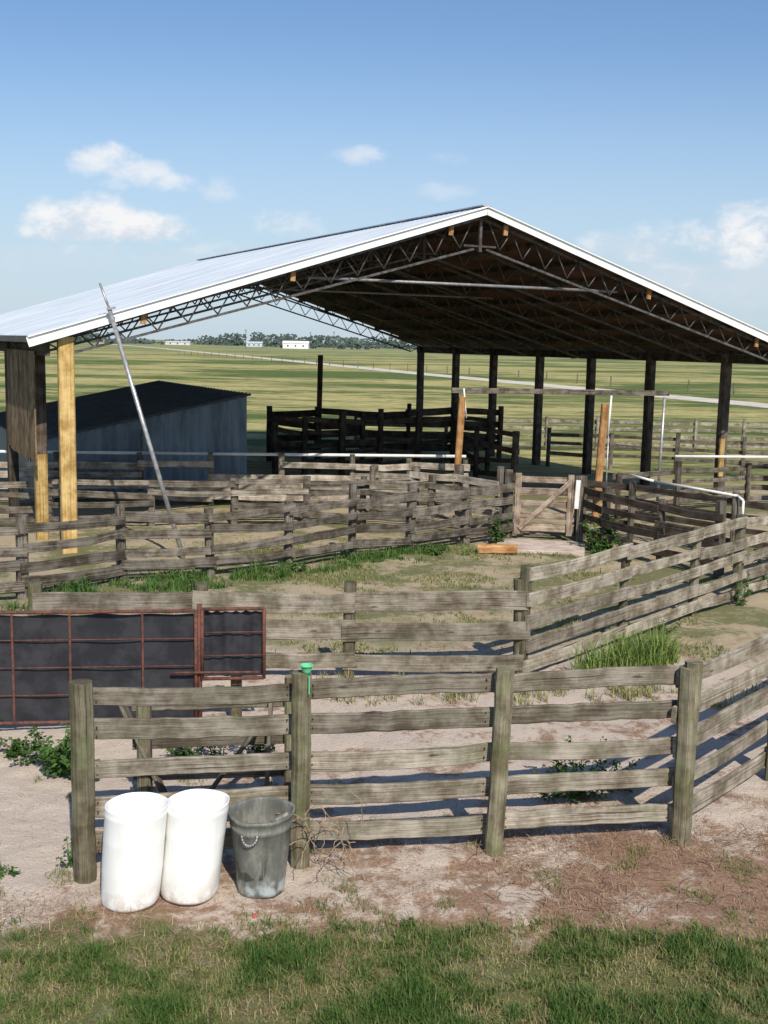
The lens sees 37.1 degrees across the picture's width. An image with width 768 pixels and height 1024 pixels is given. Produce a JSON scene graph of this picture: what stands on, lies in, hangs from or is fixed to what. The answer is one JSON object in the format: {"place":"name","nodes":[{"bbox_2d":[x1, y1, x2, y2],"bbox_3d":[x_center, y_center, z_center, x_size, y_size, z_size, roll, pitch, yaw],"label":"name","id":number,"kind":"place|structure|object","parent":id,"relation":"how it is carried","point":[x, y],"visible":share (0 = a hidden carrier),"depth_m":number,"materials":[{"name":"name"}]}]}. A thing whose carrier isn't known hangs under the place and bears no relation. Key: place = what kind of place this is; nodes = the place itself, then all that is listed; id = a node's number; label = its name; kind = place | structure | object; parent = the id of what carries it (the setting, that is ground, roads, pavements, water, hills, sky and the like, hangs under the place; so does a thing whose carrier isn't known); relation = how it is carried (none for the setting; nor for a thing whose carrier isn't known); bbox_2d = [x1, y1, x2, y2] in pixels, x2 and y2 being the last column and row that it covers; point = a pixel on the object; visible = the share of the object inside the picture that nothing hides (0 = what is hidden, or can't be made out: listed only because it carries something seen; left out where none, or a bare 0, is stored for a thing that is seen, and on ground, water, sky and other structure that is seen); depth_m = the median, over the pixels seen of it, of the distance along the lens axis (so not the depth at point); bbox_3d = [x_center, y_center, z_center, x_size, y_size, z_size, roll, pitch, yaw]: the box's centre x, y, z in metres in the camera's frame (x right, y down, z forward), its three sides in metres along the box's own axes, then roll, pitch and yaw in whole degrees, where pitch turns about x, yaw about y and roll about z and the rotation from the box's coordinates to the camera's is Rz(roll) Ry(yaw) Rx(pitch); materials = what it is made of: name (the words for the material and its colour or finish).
{"place":"outdoors","nodes":[
{"label":"outdoors","id":0,"kind":"place"},
{"bbox_2d":[0,536,479,614],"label":"fence line grass","id":1,"kind":"structure","parent":0,"point":[178,584],"depth_m":24.66,"materials":[{"name":"green plant"}]},
{"bbox_2d":[0,338,767,1023],"bbox_3d":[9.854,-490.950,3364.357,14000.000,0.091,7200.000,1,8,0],"label":"ground","id":2,"kind":"structure","parent":0,"point":[276,384],"depth_m":14.87,"materials":[{"name":"soil"}]},
{"bbox_2d":[0,835,72,879],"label":"weeds","id":3,"kind":"object","parent":2,"relation":"on","point":[11,870],"visible":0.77,"depth_m":11.04,"materials":[{"name":"green plant"}]},
{"bbox_2d":[0,718,99,776],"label":"broadleaf weeds","id":4,"kind":"object","parent":2,"relation":"on","point":[58,758],"visible":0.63,"depth_m":13.46,"materials":[{"name":"green plant"}]},
{"bbox_2d":[0,380,250,499],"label":"tin shed","id":5,"kind":"structure","parent":2,"relation":"on","point":[179,417],"depth_m":37.92,"materials":[{"name":"metal"}]},
{"bbox_2d":[0,604,265,724],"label":"rusty livestock gate","id":6,"kind":"structure","parent":2,"relation":"on","point":[47,657],"depth_m":14.92,"materials":[{"name":"red paint"}]},
{"bbox_2d":[101,792,168,912],"bbox_3d":[-2.272,3.102,10.418,0.612,0.933,0.567,1,8,0],"label":"white plastic barrel","id":7,"kind":"object","parent":2,"relation":"on","point":[134,830],"visible":1,"depth_m":10.21,"materials":[{"name":"white plastic"}]},
{"bbox_2d":[99,283,185,558],"bbox_3d":[-5.639,-2.098,26.665,2.108,6.376,0.134,3,9,12],"label":"leaning metal pole","id":8,"kind":"object","parent":2,"relation":"on","point":[143,423],"visible":0.98,"depth_m":26.61,"materials":[{"name":"silver metal"}]},
{"bbox_2d":[165,341,191,344],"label":"farm shed","id":9,"kind":"structure","parent":2,"relation":"on","point":[178,342],"depth_m":1034.97,"materials":[{"name":"white metal"}]},
{"bbox_2d":[160,789,229,904],"bbox_3d":[-1.750,3.100,10.569,0.635,0.914,0.561,1,8,0],"label":"white plastic barrel","id":10,"kind":"object","parent":2,"relation":"on","point":[194,836],"visible":0.98,"depth_m":10.36,"materials":[{"name":"white plastic"}]},
{"bbox_2d":[119,674,291,792],"bbox_3d":[-1.896,2.645,12.482,2.052,1.650,0.476,0,8,-7],"label":"board fence","id":11,"kind":"object","parent":2,"relation":"on","point":[143,747],"visible":0.33,"depth_m":12.57,"materials":[{"name":"grey wood"}]},
{"bbox_2d":[161,714,275,755],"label":"broadleaf weeds","id":12,"kind":"object","parent":2,"relation":"on","point":[257,749],"visible":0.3,"depth_m":13.95,"materials":[{"name":"green plant"}]},
{"bbox_2d":[0,452,469,505],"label":"wooden corral fence","id":13,"kind":"object","parent":2,"relation":"on","point":[141,464],"visible":0.45,"depth_m":35.53,"materials":[{"name":"grey wood"}]},
{"bbox_2d":[0,450,767,457],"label":"white pipe rail","id":14,"kind":"object","parent":13,"relation":"attached to","point":[331,454],"visible":0.86,"depth_m":36.05,"materials":[{"name":"metal"}]},
{"bbox_2d":[0,474,503,535],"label":"wooden corral fence","id":15,"kind":"object","parent":2,"relation":"on","point":[235,492],"visible":0.54,"depth_m":31.52,"materials":[{"name":"grey wood"}]},
{"bbox_2d":[246,341,262,346],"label":"farm shed","id":16,"kind":"structure","parent":2,"relation":"on","point":[253,344],"depth_m":985.45,"materials":[{"name":"white metal"}]},
{"bbox_2d":[0,483,515,599],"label":"wooden corral fence","id":17,"kind":"object","parent":2,"relation":"on","point":[22,566],"visible":0.94,"depth_m":24.91,"materials":[{"name":"grey wood"}]},
{"bbox_2d":[228,796,294,897],"bbox_3d":[-1.152,3.162,10.718,0.665,0.772,0.606,-7,11,-42],"label":"grey trash can","id":18,"kind":"object","parent":2,"relation":"on","point":[260,830],"visible":0.99,"depth_m":10.53,"materials":[{"name":"plastic"}]},
{"bbox_2d":[28,578,530,677],"bbox_3d":[-1.548,1.869,17.474,7.623,1.748,0.266,0,8,-5],"label":"wooden corral fence","id":19,"kind":"object","parent":2,"relation":"on","point":[349,602],"visible":0.56,"depth_m":17.45,"materials":[{"name":"grey wood"}]},
{"bbox_2d":[69,516,512,591],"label":"fence line weeds","id":20,"kind":"object","parent":2,"relation":"on","point":[495,529],"visible":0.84,"depth_m":27.96,"materials":[{"name":"green plant"}]},
{"bbox_2d":[282,341,309,348],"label":"white farmhouse","id":21,"kind":"object","parent":2,"relation":"on","point":[297,344],"visible":0.97,"depth_m":846.45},
{"bbox_2d":[315,355,322,472],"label":"utility post","id":22,"kind":"object","parent":2,"relation":"on","point":[319,391],"visible":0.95,"depth_m":44.74,"materials":[{"name":"brown wood"}]},
{"bbox_2d":[276,791,371,881],"bbox_3d":[-0.667,3.102,10.962,0.878,0.901,0.809,-3,9,-25],"label":"dead vine tangle","id":23,"kind":"object","parent":2,"relation":"on","point":[331,829],"visible":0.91,"depth_m":11.00,"materials":[{"name":"brown plant"}]},
{"bbox_2d":[271,409,491,474],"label":"cattle pen rails","id":24,"kind":"object","parent":2,"relation":"on","point":[342,421],"visible":0.82,"depth_m":44.81,"materials":[{"name":"brown wood"}]},
{"bbox_2d":[0,204,767,553],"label":"pole barn","id":25,"kind":"structure","parent":2,"relation":"on","point":[474,280],"depth_m":36.62,"materials":[{"name":"metal"}]},
{"bbox_2d":[0,779,767,1023],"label":"dry grass litter","id":26,"kind":"object","parent":2,"relation":"on","point":[481,871],"visible":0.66,"depth_m":10.36,"materials":[{"name":"plant"}]},
{"bbox_2d":[0,773,767,937],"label":"grass tufts","id":27,"kind":"object","parent":2,"relation":"on","point":[443,902],"visible":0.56,"depth_m":10.94,"materials":[{"name":"plant"}]},
{"bbox_2d":[266,402,503,460],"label":"cattle pen rails","id":28,"kind":"object","parent":2,"relation":"on","point":[360,430],"visible":0.57,"depth_m":50.59,"materials":[{"name":"brown wood"}]},
{"bbox_2d":[69,659,702,883],"bbox_3d":[0.144,2.622,11.351,6.286,2.212,0.276,0,9,-10],"label":"wooden corral fence","id":29,"kind":"object","parent":2,"relation":"on","point":[300,725],"visible":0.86,"depth_m":11.37,"materials":[{"name":"grey wood"}]},
{"bbox_2d":[300,663,313,693],"bbox_3d":[-0.742,1.594,10.952,0.131,0.272,0.131,5,9,22],"label":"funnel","id":30,"kind":"object","parent":29,"relation":"on","point":[306,668],"visible":1,"depth_m":10.90,"materials":[{"name":"green plastic"}]},
{"bbox_2d":[74,332,731,358],"bbox_3d":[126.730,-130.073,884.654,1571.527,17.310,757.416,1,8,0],"label":"distant tree line","id":31,"kind":"object","parent":2,"relation":"on","point":[277,341],"visible":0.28,"depth_m":1109.33,"materials":[{"name":"green plant"}]},
{"bbox_2d":[370,464,503,523],"bbox_3d":[1.517,-0.483,33.013,4.272,1.988,0.693,6,10,29],"label":"wooden corral fence","id":32,"kind":"object","parent":2,"relation":"on","point":[458,478],"visible":0.39,"depth_m":32.87,"materials":[{"name":"grey wood"}]},
{"bbox_2d":[197,352,734,394],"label":"pasture fence posts","id":33,"kind":"object","parent":2,"relation":"on","point":[469,371],"visible":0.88,"depth_m":195.21,"materials":[{"name":"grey wood"}]},
{"bbox_2d":[451,418,519,482],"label":"cattle pen rails","id":34,"kind":"object","parent":2,"relation":"on","point":[477,443],"visible":0.73,"depth_m":42.28,"materials":[{"name":"brown wood"}]},
{"bbox_2d":[478,543,516,553],"bbox_3d":[2.807,0.916,28.253,0.969,0.254,0.312,2,8,8],"label":"wooden plank","id":35,"kind":"object","parent":2,"relation":"on","point":[493,548],"visible":0.99,"depth_m":28.12,"materials":[{"name":"orange wood"}]},
{"bbox_2d":[497,539,584,556],"bbox_3d":[3.983,0.906,29.132,2.236,0.147,1.627,3,9,10],"label":"concrete apron","id":36,"kind":"object","parent":2,"relation":"on","point":[525,546],"visible":0.76,"depth_m":28.92,"materials":[{"name":"beige concrete"}]},
{"bbox_2d":[503,469,585,541],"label":"wooden gate","id":37,"kind":"structure","parent":2,"relation":"on","point":[568,482],"depth_m":30.26,"materials":[{"name":"brown wood"}]},
{"bbox_2d":[451,388,669,524],"bbox_3d":[5.668,-1.621,34.385,7.019,4.009,3.004,0,8,-8],"label":"timber gate frame","id":38,"kind":"object","parent":2,"relation":"on","point":[604,420],"visible":0.82,"depth_m":34.98,"materials":[{"name":"orange wood"}]},
{"bbox_2d":[354,416,767,452],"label":"wooden corral fence","id":39,"kind":"object","parent":2,"relation":"on","point":[696,424],"visible":0.45,"depth_m":57.03,"materials":[{"name":"grey wood"}]},
{"bbox_2d":[531,735,639,801],"bbox_3d":[2.361,2.946,13.166,1.455,0.680,0.931,0,8,-8],"label":"pigweed bush","id":40,"kind":"object","parent":2,"relation":"on","point":[558,766],"visible":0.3,"depth_m":13.01,"materials":[{"name":"green plant"}]},
{"bbox_2d":[579,515,633,560],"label":"gate side weeds","id":41,"kind":"object","parent":2,"relation":"on","point":[598,545],"visible":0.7,"depth_m":28.72,"materials":[{"name":"green plant"}]},
{"bbox_2d":[466,822,767,917],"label":"dead twigs","id":42,"kind":"object","parent":2,"relation":"on","point":[594,842],"visible":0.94,"depth_m":11.15,"materials":[{"name":"brown plant"}]},
{"bbox_2d":[518,514,767,672],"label":"wooden corral fence","id":43,"kind":"object","parent":2,"relation":"on","point":[625,553],"visible":0.93,"depth_m":20.05,"materials":[{"name":"grey wood"}]},
{"bbox_2d":[574,476,726,578],"bbox_3d":[6.218,0.345,28.128,0.745,1.963,5.766,-3,9,-24],"label":"wooden corral fence","id":44,"kind":"object","parent":2,"relation":"on","point":[660,508],"visible":0.66,"depth_m":27.27,"materials":[{"name":"grey wood"}]},
{"bbox_2d":[545,428,767,475],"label":"wooden corral fence","id":45,"kind":"object","parent":2,"relation":"on","point":[744,443],"visible":0.8,"depth_m":47.42,"materials":[{"name":"grey wood"}]},
{"bbox_2d":[574,476,767,555],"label":"wooden corral fence","id":46,"kind":"object","parent":2,"relation":"on","point":[632,487],"visible":0.35,"depth_m":29.50,"materials":[{"name":"grey wood"}]},
{"bbox_2d":[629,474,744,513],"bbox_3d":[7.605,-0.395,29.034,0.115,0.810,3.556,-6,11,-38],"label":"white pipe rail","id":47,"kind":"object","parent":46,"relation":"attached to","point":[696,488],"visible":0.91,"depth_m":28.72,"materials":[{"name":"metal"}]},
{"bbox_2d":[587,461,767,519],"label":"wooden corral fence","id":48,"kind":"object","parent":2,"relation":"on","point":[679,470],"visible":0.52,"depth_m":36.82,"materials":[{"name":"grey wood"}]},
{"bbox_2d":[658,548,767,633],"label":"alley weeds","id":49,"kind":"object","parent":2,"relation":"on","point":[737,600],"visible":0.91,"depth_m":22.95,"materials":[{"name":"green plant"}]},
{"bbox_2d":[669,633,767,846],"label":"wooden corral fence","id":50,"kind":"object","parent":2,"relation":"on","point":[688,770],"visible":0.96,"depth_m":12.51,"materials":[{"name":"grey wood"}]},
{"bbox_2d":[0,894,767,1023],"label":"grass","id":51,"kind":"structure","parent":0,"point":[258,958],"depth_m":9.22,"materials":[{"name":"green plant"}]},
{"bbox_2d":[0,0,767,344],"label":"sky","id":52,"kind":"structure","parent":0,"point":[138,138],"materials":[{"name":"blue"}]},
{"bbox_2d":[96,536,731,660],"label":"grass","id":53,"kind":"structure","parent":0,"point":[469,580],"depth_m":24.76,"materials":[{"name":"green plant"}]},
{"bbox_2d":[99,341,767,407],"bbox_3d":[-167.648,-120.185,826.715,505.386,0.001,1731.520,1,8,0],"label":"dirt road","id":54,"kind":"structure","parent":0,"point":[742,403],"depth_m":164.50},
{"bbox_2d":[273,666,767,709],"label":"dry weed grass","id":55,"kind":"structure","parent":0,"point":[629,693],"depth_m":16.75,"materials":[{"name":"plant"}]},
{"bbox_2d":[563,620,694,669],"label":"tall weed grass","id":56,"kind":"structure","parent":0,"point":[656,651],"depth_m":18.19,"materials":[{"name":"green plant"}]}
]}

